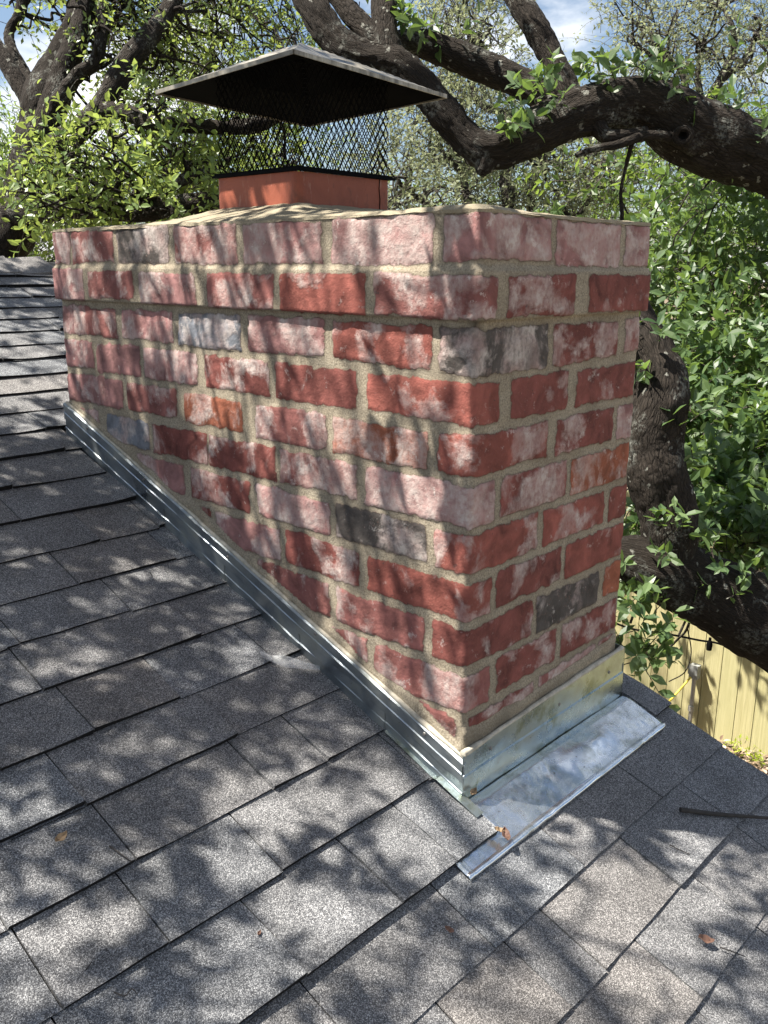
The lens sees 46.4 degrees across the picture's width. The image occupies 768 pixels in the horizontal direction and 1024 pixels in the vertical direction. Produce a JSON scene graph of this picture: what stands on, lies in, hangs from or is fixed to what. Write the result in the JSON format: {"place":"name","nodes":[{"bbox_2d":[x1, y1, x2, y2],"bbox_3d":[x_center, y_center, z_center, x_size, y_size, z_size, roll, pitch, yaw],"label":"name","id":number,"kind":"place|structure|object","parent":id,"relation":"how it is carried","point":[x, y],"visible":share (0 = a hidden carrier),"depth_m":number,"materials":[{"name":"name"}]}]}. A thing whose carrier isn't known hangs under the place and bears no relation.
{"place":"outdoors","nodes":[
{"label":"outdoors","id":0,"kind":"place"},
{"bbox_2d":[0,0,767,281],"label":"sky","id":1,"kind":"structure","parent":0,"point":[566,17],"materials":[{"name":"blue"}]},
{"bbox_2d":[627,283,767,773],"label":"ground","id":2,"kind":"structure","parent":0,"point":[730,746],"depth_m":6.81,"materials":[{"name":"green plant"}]},
{"bbox_2d":[0,77,160,260],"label":"oak tree","id":3,"kind":"object","parent":2,"relation":"on","point":[34,252],"visible":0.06,"depth_m":9.34,"materials":[{"name":"green plant"}]},
{"bbox_2d":[0,0,345,257],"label":"live oak","id":4,"kind":"object","parent":2,"relation":"on","point":[48,145],"visible":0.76,"depth_m":4.64,"materials":[{"name":"green plant"}]},
{"bbox_2d":[71,0,357,223],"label":"oak tree","id":5,"kind":"object","parent":2,"relation":"on","point":[171,110],"visible":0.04,"depth_m":12.37,"materials":[{"name":"green plant"}]},
{"bbox_2d":[0,256,767,1023],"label":"gable house","id":6,"kind":"structure","parent":2,"relation":"on","point":[214,756],"depth_m":1.34,"materials":[{"name":"grey asphalt"}]},
{"bbox_2d":[55,830,66,841],"bbox_3d":[-0.426,0.429,1.185,0.012,0.008,0.020,14,20,41],"label":"dead leaf","id":7,"kind":"object","parent":6,"relation":"on","point":[61,836],"visible":1,"depth_m":1.19,"materials":[{"name":"beige plant"}]},
{"bbox_2d":[109,845,130,861],"bbox_3d":[-0.351,0.455,1.192,0.036,0.015,0.004,7,17,24],"label":"twig","id":8,"kind":"object","parent":6,"relation":"on","point":[114,849],"visible":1,"depth_m":1.19,"materials":[{"name":"grey wood"}]},
{"bbox_2d":[113,988,137,996],"bbox_3d":[-0.299,0.558,1.039,0.027,0.008,0.008,-4,16,-16],"label":"twig","id":9,"kind":"object","parent":6,"relation":"on","point":[126,994],"visible":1,"depth_m":1.04,"materials":[{"name":"grey wood"}]},
{"bbox_2d":[51,43,665,880],"bbox_3d":[-0.132,-0.238,1.801,1.298,1.320,0.628,14,20,41],"label":"brick chimney","id":10,"kind":"object","parent":6,"relation":"on","point":[355,441],"visible":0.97,"depth_m":1.54,"materials":[{"name":"brick"}]},
{"bbox_2d":[470,787,476,794],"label":"dead leaf","id":11,"kind":"object","parent":10,"relation":"on","point":[473,791],"visible":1,"depth_m":1.45,"materials":[{"name":"brown plant"}]},
{"bbox_2d":[494,826,504,831],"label":"dead leaf","id":12,"kind":"object","parent":10,"relation":"on","point":[497,828],"visible":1,"depth_m":1.39,"materials":[{"name":"brown plant"}]},
{"bbox_2d":[502,826,510,840],"bbox_3d":[0.189,0.497,1.386,0.020,0.012,0.018,14,20,41],"label":"dead leaf","id":13,"kind":"object","parent":10,"relation":"on","point":[506,834],"visible":1,"depth_m":1.39,"materials":[{"name":"brown plant"}]},
{"bbox_2d":[445,925,453,931],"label":"dead leaf","id":14,"kind":"object","parent":6,"relation":"on","point":[449,928],"visible":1,"depth_m":1.23,"materials":[{"name":"brown plant"}]},
{"bbox_2d":[698,934,714,943],"bbox_3d":[0.478,0.633,1.330,0.019,0.013,0.018,14,20,41],"label":"dead leaf","id":15,"kind":"object","parent":6,"relation":"on","point":[705,938],"visible":1,"depth_m":1.33,"materials":[{"name":"brown plant"}]},
{"bbox_2d":[679,807,767,818],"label":"stick","id":16,"kind":"object","parent":6,"relation":"on","point":[698,812],"visible":1,"depth_m":1.57,"materials":[{"name":"black wood"}]},
{"bbox_2d":[720,947,745,956],"bbox_3d":[0.517,0.653,1.330,0.038,0.014,0.002,3,15,9],"label":"twig","id":17,"kind":"object","parent":6,"relation":"on","point":[732,951],"visible":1,"depth_m":1.33,"materials":[{"name":"grey wood"}]},
{"bbox_2d":[316,0,684,220],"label":"oak tree","id":18,"kind":"object","parent":2,"relation":"on","point":[464,170],"visible":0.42,"depth_m":8.59,"materials":[{"name":"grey plant"}]},
{"bbox_2d":[335,134,680,291],"bbox_3d":[1.961,-2.534,12.886,4.930,5.627,4.120,-3,15,-12],"label":"oak tree","id":19,"kind":"object","parent":2,"relation":"on","point":[491,199],"visible":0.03,"depth_m":12.38,"materials":[{"name":"green plant"}]},
{"bbox_2d":[292,0,767,711],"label":"live oak","id":20,"kind":"object","parent":2,"relation":"on","point":[668,564],"visible":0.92,"depth_m":3.10,"materials":[{"name":"brown plant"}]},
{"bbox_2d":[668,622,691,681],"bbox_3d":[1.155,0.497,3.499,0.085,0.500,0.279,7,16,23],"label":"vine","id":21,"kind":"object","parent":20,"relation":"hanging from","point":[683,633],"visible":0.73,"depth_m":3.56,"materials":[{"name":"plant"}]},
{"bbox_2d":[617,623,767,672],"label":"black cable","id":22,"kind":"object","parent":20,"relation":"hanging from","point":[685,637],"visible":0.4,"depth_m":3.64,"materials":[{"name":"rubber"}]},
{"bbox_2d":[706,637,712,650],"bbox_3d":[1.319,0.535,3.632,0.026,0.059,0.025,14,20,41],"label":"light socket","id":23,"kind":"object","parent":22,"relation":"attached to","point":[709,644],"visible":1,"depth_m":3.62,"materials":[{"name":"black plastic"}]},
{"bbox_2d":[516,49,767,428],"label":"oak tree","id":24,"kind":"object","parent":2,"relation":"on","point":[633,174],"visible":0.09,"depth_m":7.40,"materials":[{"name":"green plant"}]},
{"bbox_2d":[531,74,767,634],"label":"evergreen tree","id":25,"kind":"object","parent":2,"relation":"on","point":[730,484],"visible":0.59,"depth_m":4.96,"materials":[{"name":"green plant"}]},
{"bbox_2d":[559,0,767,428],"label":"oak tree","id":26,"kind":"object","parent":2,"relation":"on","point":[703,52],"visible":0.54,"depth_m":10.26,"materials":[{"name":"green plant"}]},
{"bbox_2d":[668,677,691,701],"bbox_3d":[1.797,1.798,6.479,0.183,0.794,1.611,12,19,37],"label":"extension cord","id":27,"kind":"object","parent":2,"relation":"on","point":[680,688],"visible":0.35,"depth_m":6.90,"materials":[{"name":"yellow plastic"}]},
{"bbox_2d":[615,491,767,755],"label":"wooden fence","id":28,"kind":"object","parent":2,"relation":"on","point":[729,697],"visible":0.02,"depth_m":6.95,"materials":[{"name":"yellow wood"}]},
{"bbox_2d":[688,662,700,722],"bbox_3d":[2.410,1.458,7.023,0.076,0.587,0.076,14,20,41],"label":"outdoor outlet","id":29,"kind":"object","parent":2,"relation":"on","point":[694,671],"visible":0.84,"depth_m":6.98,"materials":[{"name":"grey plastic"}]},
{"bbox_2d":[723,734,764,765],"bbox_3d":[2.680,1.772,6.638,0.327,0.338,0.274,14,20,41],"label":"plant","id":30,"kind":"object","parent":2,"relation":"on","point":[751,754],"visible":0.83,"depth_m":6.57,"materials":[{"name":"green plant"}]},
{"bbox_2d":[720,735,767,774],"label":"leaf litter","id":31,"kind":"object","parent":2,"relation":"on","point":[746,758],"visible":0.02,"depth_m":6.66,"materials":[{"name":"brown plant"}]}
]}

